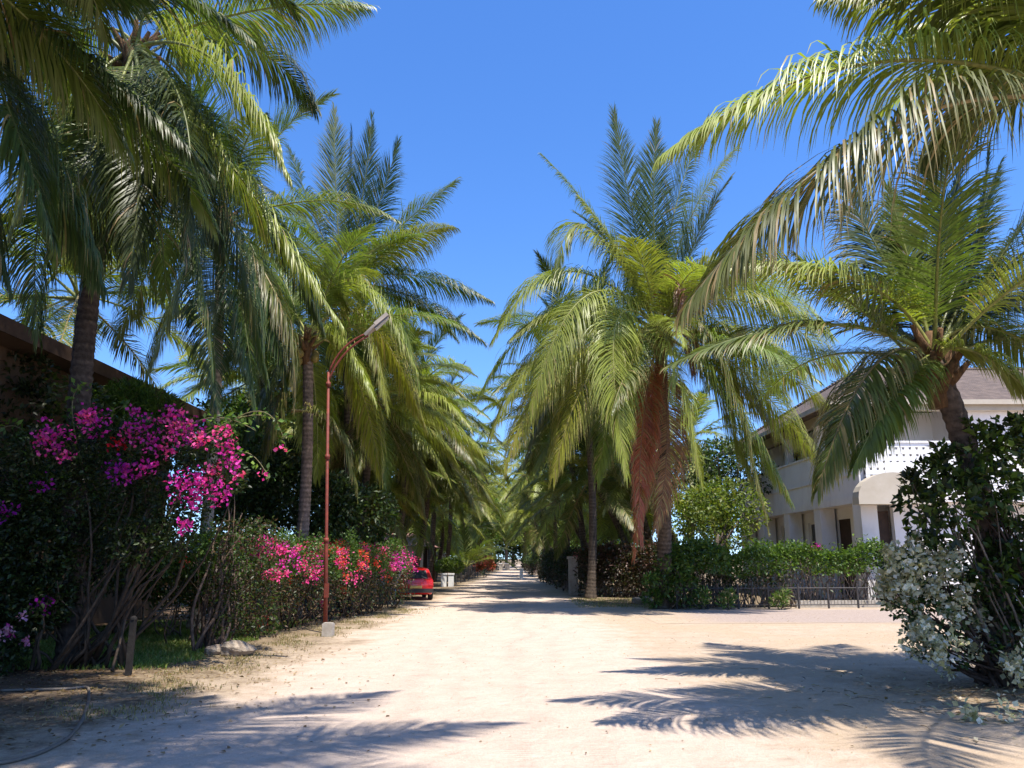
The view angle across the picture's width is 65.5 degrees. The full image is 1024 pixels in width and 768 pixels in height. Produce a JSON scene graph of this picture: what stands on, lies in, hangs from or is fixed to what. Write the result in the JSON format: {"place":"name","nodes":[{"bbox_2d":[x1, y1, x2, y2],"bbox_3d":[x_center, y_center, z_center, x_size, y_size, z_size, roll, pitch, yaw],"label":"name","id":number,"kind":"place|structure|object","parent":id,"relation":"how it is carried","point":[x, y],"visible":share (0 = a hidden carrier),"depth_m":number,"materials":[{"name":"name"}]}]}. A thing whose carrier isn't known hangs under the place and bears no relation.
{"place":"outdoors","nodes":[
{"label":"outdoors","id":0,"kind":"place"},
{"bbox_2d":[279,533,440,584],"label":"house","id":1,"kind":"structure","parent":0,"point":[424,559],"depth_m":47.91,"materials":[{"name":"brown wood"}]},
{"bbox_2d":[0,559,1023,767],"bbox_3d":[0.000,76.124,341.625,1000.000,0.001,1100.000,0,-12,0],"label":"ground","id":2,"kind":"structure","parent":0,"point":[893,736],"depth_m":10.27,"materials":[{"name":"sand"}]},
{"bbox_2d":[0,610,34,676],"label":"flowering plant","id":3,"kind":"object","parent":2,"relation":"on","point":[6,651],"visible":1,"depth_m":11.00,"materials":[{"name":"purple plant"}]},
{"bbox_2d":[0,483,82,670],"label":"shrub","id":4,"kind":"object","parent":2,"relation":"on","point":[18,596],"visible":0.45,"depth_m":11.72,"materials":[{"name":"green plant"}]},
{"bbox_2d":[0,686,90,764],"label":"garden hose","id":5,"kind":"object","parent":2,"relation":"on","point":[47,749],"visible":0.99,"depth_m":7.69,"materials":[{"name":"grey rubber"}]},
{"bbox_2d":[0,0,141,170],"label":"coconut palm","id":6,"kind":"object","parent":2,"relation":"on","point":[114,134],"visible":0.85,"depth_m":9.39,"materials":[{"name":"green plant"}]},
{"bbox_2d":[46,0,124,61],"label":"coconut palm","id":7,"kind":"object","parent":2,"relation":"on","point":[102,30],"visible":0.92,"depth_m":9.46,"materials":[{"name":"green plant"}]},
{"bbox_2d":[0,349,192,640],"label":"shrub","id":8,"kind":"object","parent":2,"relation":"on","point":[47,408],"visible":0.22,"depth_m":16.12,"materials":[{"name":"green plant"}]},
{"bbox_2d":[0,314,206,637],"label":"house","id":9,"kind":"structure","parent":2,"relation":"on","point":[14,336],"depth_m":16.94,"materials":[{"name":"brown wood"}]},
{"bbox_2d":[62,425,115,475],"bbox_3d":[-10.320,1.463,19.383,0.120,1.400,2.500,0,-12,0],"label":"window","id":10,"kind":"structure","parent":9,"relation":"in","point":[94,430],"depth_m":19.80,"materials":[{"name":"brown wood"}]},
{"bbox_2d":[0,183,212,388],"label":"coconut palm","id":11,"kind":"object","parent":2,"relation":"on","point":[62,328],"visible":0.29,"depth_m":23.25,"materials":[{"name":"green plant"}]},
{"bbox_2d":[125,616,136,675],"bbox_3d":[-5.318,3.700,11.100,0.095,0.900,0.095,0,-12,0],"label":"garden post","id":12,"kind":"object","parent":2,"relation":"on","point":[130,645],"visible":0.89,"depth_m":11.08,"materials":[{"name":"black wood"}]},
{"bbox_2d":[85,516,178,622],"bbox_3d":[-8.885,4.282,18.166,2.626,2.640,1.844,7,-14,-28],"label":"shrub","id":13,"kind":"object","parent":2,"relation":"on","point":[110,591],"visible":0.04,"depth_m":17.86,"materials":[{"name":"green plant"}]},
{"bbox_2d":[90,374,194,634],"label":"feathery tree","id":14,"kind":"object","parent":2,"relation":"on","point":[148,401],"visible":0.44,"depth_m":17.57,"materials":[{"name":"green plant"}]},
{"bbox_2d":[0,377,292,671],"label":"bougainvillea","id":15,"kind":"object","parent":2,"relation":"on","point":[146,461],"visible":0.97,"depth_m":11.99,"materials":[{"name":"pink plant"}]},
{"bbox_2d":[0,0,309,309],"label":"coconut palm","id":16,"kind":"object","parent":2,"relation":"on","point":[39,178],"visible":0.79,"depth_m":9.69,"materials":[{"name":"green plant"}]},
{"bbox_2d":[7,619,309,669],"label":"grass","id":17,"kind":"structure","parent":2,"relation":"on","point":[149,640],"depth_m":14.12,"materials":[{"name":"green plant"}]},
{"bbox_2d":[129,539,221,636],"bbox_3d":[-6.867,4.188,16.493,1.999,2.160,1.550,-7,-14,30],"label":"shrub","id":18,"kind":"object","parent":2,"relation":"on","point":[156,595],"visible":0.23,"depth_m":16.26,"materials":[{"name":"green plant"}]},
{"bbox_2d":[0,0,380,666],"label":"coconut palm","id":19,"kind":"object","parent":2,"relation":"on","point":[108,184],"visible":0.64,"depth_m":13.46,"materials":[{"name":"green plant"}]},
{"bbox_2d":[204,644,221,654],"bbox_3d":[-5.002,4.521,13.464,0.396,0.229,0.292,0,-12,0],"label":"stone","id":20,"kind":"object","parent":2,"relation":"on","point":[215,649],"visible":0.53,"depth_m":13.35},
{"bbox_2d":[0,646,440,756],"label":"fallen leaves","id":21,"kind":"object","parent":2,"relation":"on","point":[48,698],"visible":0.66,"depth_m":9.66,"materials":[{"name":"brown plant"}]},
{"bbox_2d":[47,26,403,628],"bbox_3d":[-6.941,-1.277,18.963,8.328,13.892,7.685,4,-13,-17],"label":"coconut palm","id":22,"kind":"object","parent":2,"relation":"on","point":[220,337],"visible":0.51,"depth_m":18.34,"materials":[{"name":"green plant"}]},
{"bbox_2d":[14,607,436,720],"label":"dry grass","id":23,"kind":"structure","parent":2,"relation":"on","point":[239,659],"depth_m":10.84,"materials":[{"name":"beige plant"}]},
{"bbox_2d":[190,495,280,651],"bbox_3d":[-4.849,3.365,14.426,1.546,2.829,1.028,0,-12,0],"label":"hedge","id":24,"kind":"object","parent":2,"relation":"on","point":[206,636],"visible":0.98,"depth_m":14.23,"materials":[{"name":"green plant"}]},
{"bbox_2d":[220,640,256,656],"bbox_3d":[-4.581,4.472,13.351,0.600,0.335,0.435,0,-12,0],"label":"stone","id":25,"kind":"object","parent":2,"relation":"on","point":[233,648],"visible":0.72,"depth_m":13.21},
{"bbox_2d":[179,391,300,608],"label":"broadleaf tree","id":26,"kind":"object","parent":2,"relation":"on","point":[256,437],"visible":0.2,"depth_m":26.08,"materials":[{"name":"green plant"}]},
{"bbox_2d":[144,311,336,595],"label":"coconut palm","id":27,"kind":"object","parent":2,"relation":"on","point":[177,365],"visible":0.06,"depth_m":34.60,"materials":[{"name":"green plant"}]},
{"bbox_2d":[196,401,330,598],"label":"broadleaf tree","id":28,"kind":"object","parent":2,"relation":"on","point":[243,449],"depth_m":31.46,"materials":[{"name":"green plant"}]},
{"bbox_2d":[145,238,385,605],"bbox_3d":[-9.435,1.610,28.761,7.873,12.449,9.262,11,-16,-40],"label":"coconut palm","id":29,"kind":"object","parent":2,"relation":"on","point":[192,391],"visible":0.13,"depth_m":27.97,"materials":[{"name":"green plant"}]},
{"bbox_2d":[137,515,420,643],"bbox_3d":[-4.897,4.797,20.667,2.493,2.754,12.546,-2,-12,9],"label":"flowering hedge","id":30,"kind":"object","parent":2,"relation":"on","point":[359,557],"visible":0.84,"depth_m":19.00,"materials":[{"name":"green plant"}]},
{"bbox_2d":[212,434,401,611],"bbox_3d":[-6.231,4.189,24.496,6.144,5.499,2.841,6,-14,-27],"label":"shrub","id":31,"kind":"object","parent":2,"relation":"on","point":[262,501],"visible":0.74,"depth_m":24.13,"materials":[{"name":"green plant"}]},
{"bbox_2d":[170,221,466,618],"bbox_3d":[-5.167,0.737,22.816,8.024,11.615,7.116,0,-12,0],"label":"coconut palm","id":32,"kind":"object","parent":2,"relation":"on","point":[313,458],"visible":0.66,"depth_m":22.52,"materials":[{"name":"green plant"}]},
{"bbox_2d":[321,622,334,636],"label":"concrete block","id":33,"kind":"structure","parent":2,"relation":"on","point":[328,629],"depth_m":16.45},
{"bbox_2d":[291,514,386,596],"bbox_3d":[-6.634,6.564,30.296,3.891,3.352,2.146,0,-12,0],"label":"shrub","id":34,"kind":"object","parent":2,"relation":"on","point":[371,531],"visible":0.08,"depth_m":30.09,"materials":[{"name":"green plant"}]},
{"bbox_2d":[323,312,389,622],"bbox_3d":[-3.599,1.857,18.022,1.404,7.252,0.280,0,-12,0],"label":"street lamp","id":35,"kind":"object","parent":2,"relation":"on","point":[380,321],"visible":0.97,"depth_m":18.07,"materials":[{"name":"metal"}]},
{"bbox_2d":[282,420,431,590],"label":"coconut palm","id":36,"kind":"object","parent":2,"relation":"on","point":[397,531],"visible":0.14,"depth_m":31.65,"materials":[{"name":"green plant"}]},
{"bbox_2d":[243,320,471,598],"bbox_3d":[-6.069,2.211,30.764,8.954,12.215,8.738,0,-12,0],"label":"coconut palm","id":37,"kind":"object","parent":2,"relation":"on","point":[432,436],"visible":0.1,"depth_m":31.61,"materials":[{"name":"green plant"}]},
{"bbox_2d":[239,276,487,582],"bbox_3d":[-5.176,1.985,28.629,8.642,11.691,8.491,0,-12,0],"label":"coconut palm","id":38,"kind":"object","parent":2,"relation":"on","point":[392,442],"visible":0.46,"depth_m":27.98,"materials":[{"name":"green plant"}]},
{"bbox_2d":[232,100,495,608],"bbox_3d":[-5.409,-1.758,27.268,8.711,18.374,8.979,7,-14,-30],"label":"coconut palm","id":39,"kind":"object","parent":2,"relation":"on","point":[384,258],"visible":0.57,"depth_m":27.69,"materials":[{"name":"green plant"}]},
{"bbox_2d":[283,424,454,581],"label":"coconut palm","id":40,"kind":"object","parent":2,"relation":"on","point":[403,497],"visible":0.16,"depth_m":33.28,"materials":[{"name":"green plant"}]},
{"bbox_2d":[391,567,432,599],"bbox_3d":[-4.039,7.989,32.007,1.461,1.226,3.351,3,-13,-13],"label":"parked car","id":41,"kind":"object","parent":2,"relation":"on","point":[421,584],"visible":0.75,"depth_m":30.56,"materials":[{"name":"red paint"}]},
{"bbox_2d":[335,313,507,594],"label":"coconut palm","id":42,"kind":"object","parent":2,"relation":"on","point":[445,461],"visible":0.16,"depth_m":36.67,"materials":[{"name":"green plant"}]},
{"bbox_2d":[373,448,473,587],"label":"coconut palm","id":43,"kind":"object","parent":2,"relation":"on","point":[427,540],"visible":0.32,"depth_m":38.18,"materials":[{"name":"green plant"}]},
{"bbox_2d":[374,364,510,566],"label":"coconut palm","id":44,"kind":"object","parent":2,"relation":"on","point":[458,489],"visible":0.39,"depth_m":38.57,"materials":[{"name":"green plant"}]},
{"bbox_2d":[434,556,464,585],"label":"shrub","id":45,"kind":"object","parent":2,"relation":"on","point":[448,565],"visible":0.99,"depth_m":45.70,"materials":[{"name":"green plant"}]},
{"bbox_2d":[394,362,506,575],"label":"coconut palm","id":46,"kind":"object","parent":2,"relation":"on","point":[432,542],"visible":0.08,"depth_m":45.16,"materials":[{"name":"green plant"}]},
{"bbox_2d":[409,474,496,580],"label":"coconut palm","id":47,"kind":"object","parent":2,"relation":"on","point":[441,526],"visible":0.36,"depth_m":54.70,"materials":[{"name":"green plant"}]},
{"bbox_2d":[22,565,895,767],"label":"sandy lane","id":48,"kind":"structure","parent":2,"relation":"on","point":[529,724],"depth_m":8.51,"materials":[{"name":"sand"}]},
{"bbox_2d":[495,509,523,567],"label":"broadleaf tree","id":49,"kind":"object","parent":48,"relation":"on","point":[513,542],"visible":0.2,"depth_m":123.91,"materials":[{"name":"green plant"}]},
{"bbox_2d":[429,422,502,581],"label":"coconut palm","id":50,"kind":"object","parent":2,"relation":"on","point":[475,508],"visible":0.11,"depth_m":54.08,"materials":[{"name":"green plant"}]},
{"bbox_2d":[455,565,484,583],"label":"garden fence","id":51,"kind":"object","parent":2,"relation":"on","point":[465,572],"visible":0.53,"depth_m":57.50,"materials":[{"name":"metal"}]},
{"bbox_2d":[430,435,510,577],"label":"coconut palm","id":52,"kind":"object","parent":2,"relation":"on","point":[481,508],"visible":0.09,"depth_m":63.65,"materials":[{"name":"green plant"}]},
{"bbox_2d":[444,497,504,561],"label":"coconut palm","id":53,"kind":"object","parent":2,"relation":"on","point":[483,534],"visible":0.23,"depth_m":78.44,"materials":[{"name":"green plant"}]},
{"bbox_2d":[436,522,516,579],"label":"coconut palm","id":54,"kind":"object","parent":2,"relation":"on","point":[470,553],"visible":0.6,"depth_m":60.11,"materials":[{"name":"green plant"}]},
{"bbox_2d":[464,551,497,575],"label":"hedge","id":55,"kind":"object","parent":2,"relation":"on","point":[473,573],"visible":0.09,"depth_m":77.33,"materials":[{"name":"green plant"}]},
{"bbox_2d":[458,494,506,546],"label":"broadleaf tree","id":56,"kind":"object","parent":2,"relation":"on","point":[486,532],"visible":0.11,"depth_m":90.45,"materials":[{"name":"green plant"}]},
{"bbox_2d":[453,459,513,565],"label":"coconut palm","id":57,"kind":"object","parent":2,"relation":"on","point":[496,503],"visible":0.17,"depth_m":75.96,"materials":[{"name":"green plant"}]},
{"bbox_2d":[473,555,496,577],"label":"shrub","id":58,"kind":"object","parent":2,"relation":"on","point":[481,565],"visible":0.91,"depth_m":64.55,"materials":[{"name":"red plant"}]},
{"bbox_2d":[466,471,513,545],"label":"coconut palm","id":59,"kind":"object","parent":2,"relation":"on","point":[492,520],"visible":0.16,"depth_m":90.46,"materials":[{"name":"green plant"}]},
{"bbox_2d":[390,528,641,566],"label":"hedge","id":60,"kind":"object","parent":2,"relation":"on","point":[516,549],"visible":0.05,"depth_m":137.91,"materials":[{"name":"green plant"}]},
{"bbox_2d":[483,440,556,552],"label":"coconut palm","id":61,"kind":"object","parent":2,"relation":"on","point":[520,501],"visible":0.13,"depth_m":71.16,"materials":[{"name":"green plant"}]},
{"bbox_2d":[491,463,550,550],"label":"coconut palm","id":62,"kind":"object","parent":2,"relation":"on","point":[510,516],"visible":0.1,"depth_m":84.58,"materials":[{"name":"green plant"}]},
{"bbox_2d":[494,489,562,559],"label":"coconut palm","id":63,"kind":"object","parent":2,"relation":"on","point":[530,533],"visible":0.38,"depth_m":68.36,"materials":[{"name":"green plant"}]},
{"bbox_2d":[471,330,587,589],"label":"coconut palm","id":64,"kind":"object","parent":2,"relation":"on","point":[542,437],"visible":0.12,"depth_m":41.74,"materials":[{"name":"green plant"}]},
{"bbox_2d":[521,549,544,575],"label":"hedge","id":65,"kind":"object","parent":2,"relation":"on","point":[528,564],"visible":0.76,"depth_m":74.19,"materials":[{"name":"green plant"}]},
{"bbox_2d":[48,602,1023,754],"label":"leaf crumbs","id":66,"kind":"object","parent":2,"relation":"on","point":[554,666],"visible":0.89,"depth_m":11.33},
{"bbox_2d":[492,428,585,550],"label":"coconut palm","id":67,"kind":"object","parent":2,"relation":"on","point":[521,482],"visible":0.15,"depth_m":58.58,"materials":[{"name":"green plant"}]},
{"bbox_2d":[490,395,603,584],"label":"coconut palm","id":68,"kind":"object","parent":2,"relation":"on","point":[537,472],"visible":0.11,"depth_m":49.88,"materials":[{"name":"green plant"}]},
{"bbox_2d":[502,452,603,584],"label":"coconut palm","id":69,"kind":"object","parent":2,"relation":"on","point":[545,482],"visible":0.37,"depth_m":46.20,"materials":[{"name":"green plant"}]},
{"bbox_2d":[537,543,586,591],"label":"hedge","id":70,"kind":"object","parent":2,"relation":"on","point":[555,572],"visible":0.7,"depth_m":40.67,"materials":[{"name":"green plant"}]},
{"bbox_2d":[567,556,577,594],"bbox_3d":[2.706,8.475,35.241,0.520,1.653,0.520,0,-12,0],"label":"gate post","id":71,"kind":"object","parent":2,"relation":"on","point":[572,582],"visible":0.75,"depth_m":35.05,"materials":[{"name":"concrete"}]},
{"bbox_2d":[474,249,671,598],"bbox_3d":[2.731,1.588,33.202,8.818,14.371,8.062,0,-12,0],"label":"coconut palm","id":72,"kind":"object","parent":2,"relation":"on","point":[590,592],"visible":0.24,"depth_m":33.01,"materials":[{"name":"green plant"}]},
{"bbox_2d":[551,509,608,549],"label":"broadleaf tree","id":73,"kind":"object","parent":2,"relation":"on","point":[577,542],"visible":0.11,"depth_m":61.65,"materials":[{"name":"green plant"}]},
{"bbox_2d":[514,393,656,594],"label":"coconut palm","id":74,"kind":"object","parent":2,"relation":"on","point":[613,514],"visible":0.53,"depth_m":35.62,"materials":[{"name":"green plant"}]},
{"bbox_2d":[505,327,696,562],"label":"coconut palm","id":75,"kind":"object","parent":2,"relation":"on","point":[582,472],"visible":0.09,"depth_m":35.98,"materials":[{"name":"green plant"}]},
{"bbox_2d":[572,532,657,597],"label":"hedge","id":76,"kind":"object","parent":2,"relation":"on","point":[611,552],"visible":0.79,"depth_m":33.02,"materials":[{"name":"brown plant"}]},
{"bbox_2d":[587,472,657,576],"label":"broadleaf tree","id":77,"kind":"object","parent":2,"relation":"on","point":[631,533],"visible":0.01,"depth_m":51.01,"materials":[{"name":"green plant"}]},
{"bbox_2d":[577,462,671,589],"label":"broadleaf tree","id":78,"kind":"object","parent":2,"relation":"on","point":[626,526],"visible":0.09,"depth_m":41.02,"materials":[{"name":"green plant"}]},
{"bbox_2d":[550,305,701,586],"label":"coconut palm","id":79,"kind":"object","parent":2,"relation":"on","point":[651,357],"visible":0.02,"depth_m":43.10,"materials":[{"name":"green plant"}]},
{"bbox_2d":[567,597,703,607],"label":"verge grass","id":80,"kind":"structure","parent":2,"relation":"on","point":[613,603],"depth_m":28.43,"materials":[{"name":"green plant"}]},
{"bbox_2d":[563,428,708,592],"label":"coconut palm","id":81,"kind":"object","parent":2,"relation":"on","point":[626,493],"visible":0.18,"depth_m":35.89,"materials":[{"name":"green plant"}]},
{"bbox_2d":[631,596,653,604],"bbox_3d":[4.617,7.651,28.025,0.749,0.350,0.604,6,-14,-27],"label":"stone","id":82,"kind":"object","parent":2,"relation":"on","point":[636,600],"visible":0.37,"depth_m":27.85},
{"bbox_2d":[476,102,848,608],"bbox_3d":[4.665,-1.512,25.755,10.203,17.321,9.017,-11,-16,41],"label":"coconut palm","id":83,"kind":"object","parent":2,"relation":"on","point":[660,283],"visible":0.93,"depth_m":24.47,"materials":[{"name":"green plant"}]},
{"bbox_2d":[639,536,730,608],"bbox_3d":[5.517,6.064,25.587,3.057,2.336,1.449,3,-13,-15],"label":"shrub","id":84,"kind":"object","parent":2,"relation":"on","point":[674,581],"visible":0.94,"depth_m":25.32,"materials":[{"name":"green plant"}]},
{"bbox_2d":[689,585,711,608],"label":"plant","id":85,"kind":"object","parent":2,"relation":"on","point":[703,597],"visible":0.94,"depth_m":25.07,"materials":[{"name":"green plant"}]},
{"bbox_2d":[671,440,734,574],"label":"broadleaf tree","id":86,"kind":"object","parent":2,"relation":"on","point":[688,484],"visible":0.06,"depth_m":54.88,"materials":[{"name":"green plant"}]},
{"bbox_2d":[656,386,759,559],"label":"coconut palm","id":87,"kind":"object","parent":2,"relation":"on","point":[700,396],"visible":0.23,"depth_m":49.65,"materials":[{"name":"green plant"}]},
{"bbox_2d":[671,473,772,596],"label":"broadleaf tree","id":88,"kind":"object","parent":2,"relation":"on","point":[722,508],"visible":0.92,"depth_m":33.51,"materials":[{"name":"green plant"}]},
{"bbox_2d":[671,436,778,586],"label":"broadleaf tree","id":89,"kind":"object","parent":2,"relation":"on","point":[712,466],"visible":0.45,"depth_m":39.20,"materials":[{"name":"green plant"}]},
{"bbox_2d":[714,586,738,609],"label":"plant","id":90,"kind":"object","parent":2,"relation":"on","point":[726,594],"visible":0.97,"depth_m":25.05,"materials":[{"name":"green plant"}]},
{"bbox_2d":[652,526,906,608],"bbox_3d":[9.091,6.139,26.732,9.116,2.752,1.780,1,-12,-7],"label":"clipped hedge","id":91,"kind":"object","parent":2,"relation":"on","point":[844,561],"visible":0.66,"depth_m":26.50,"materials":[{"name":"green plant"}]},
{"bbox_2d":[767,586,793,609],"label":"plant","id":92,"kind":"object","parent":2,"relation":"on","point":[779,595],"visible":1,"depth_m":25.09,"materials":[{"name":"green plant"}]},
{"bbox_2d":[675,583,916,609],"bbox_3d":[9.200,6.841,25.580,8.114,0.830,0.070,1,-12,-6],"label":"garden fence","id":93,"kind":"object","parent":2,"relation":"on","point":[798,588],"visible":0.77,"depth_m":25.56,"materials":[{"name":"metal"}]},
{"bbox_2d":[651,0,1023,337],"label":"coconut palm","id":94,"kind":"object","parent":2,"relation":"on","point":[977,84],"visible":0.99,"depth_m":8.18,"materials":[{"name":"green plant"}]},
{"bbox_2d":[655,668,1023,739],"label":"dead twigs","id":95,"kind":"object","parent":2,"relation":"on","point":[918,690],"visible":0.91,"depth_m":9.28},
{"bbox_2d":[659,107,1023,686],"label":"coconut palm","id":96,"kind":"object","parent":2,"relation":"on","point":[921,293],"visible":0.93,"depth_m":10.78,"materials":[{"name":"green plant"}]},
{"bbox_2d":[795,600,890,607],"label":"garden kerb","id":97,"kind":"structure","parent":2,"relation":"on","point":[831,602],"depth_m":26.17,"materials":[{"name":"concrete"}]},
{"bbox_2d":[737,663,1023,742],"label":"fallen petals","id":98,"kind":"object","parent":2,"relation":"on","point":[986,690],"visible":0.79,"depth_m":9.43,"materials":[{"name":"brown plant"}]},
{"bbox_2d":[871,489,1023,724],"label":"bougainvillea","id":99,"kind":"object","parent":2,"relation":"on","point":[907,582],"visible":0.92,"depth_m":10.08,"materials":[{"name":"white plant"}]},
{"bbox_2d":[890,410,1023,687],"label":"leafy bush","id":100,"kind":"object","parent":2,"relation":"on","point":[960,480],"visible":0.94,"depth_m":10.33,"materials":[{"name":"green plant"}]},
{"bbox_2d":[0,0,1023,558],"label":"sky","id":101,"kind":"structure","parent":0,"point":[474,91],"materials":[{"name":"blue"}]},
{"bbox_2d":[626,609,972,623],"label":"driveway","id":102,"kind":"structure","parent":0,"point":[675,616],"depth_m":22.46,"materials":[{"name":"concrete"}]},
{"bbox_2d":[718,367,1023,600],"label":"house","id":103,"kind":"structure","parent":0,"point":[859,506],"depth_m":32.32,"materials":[{"name":"white paint"}]},
{"bbox_2d":[810,523,818,576],"bbox_3d":[13.548,7.279,34.849,0.100,2.425,2.000,0,-12,0],"label":"window","id":104,"kind":"structure","parent":103,"relation":"in","point":[812,525],"depth_m":35.75,"materials":[{"name":"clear glass"}]},
{"bbox_2d":[839,519,855,598],"bbox_3d":[13.538,6.992,31.893,0.080,3.125,1.300,0,-12,0],"label":"door","id":105,"kind":"structure","parent":103,"relation":"in","point":[845,524],"depth_m":32.13,"materials":[{"name":"brown wood"}]},
{"bbox_2d":[877,511,890,546],"bbox_3d":[13.668,6.308,29.457,0.400,3.125,0.850,0,-12,0],"label":"door","id":106,"kind":"structure","parent":103,"relation":"in","point":[883,519],"depth_m":29.26,"materials":[{"name":"brown wood"}]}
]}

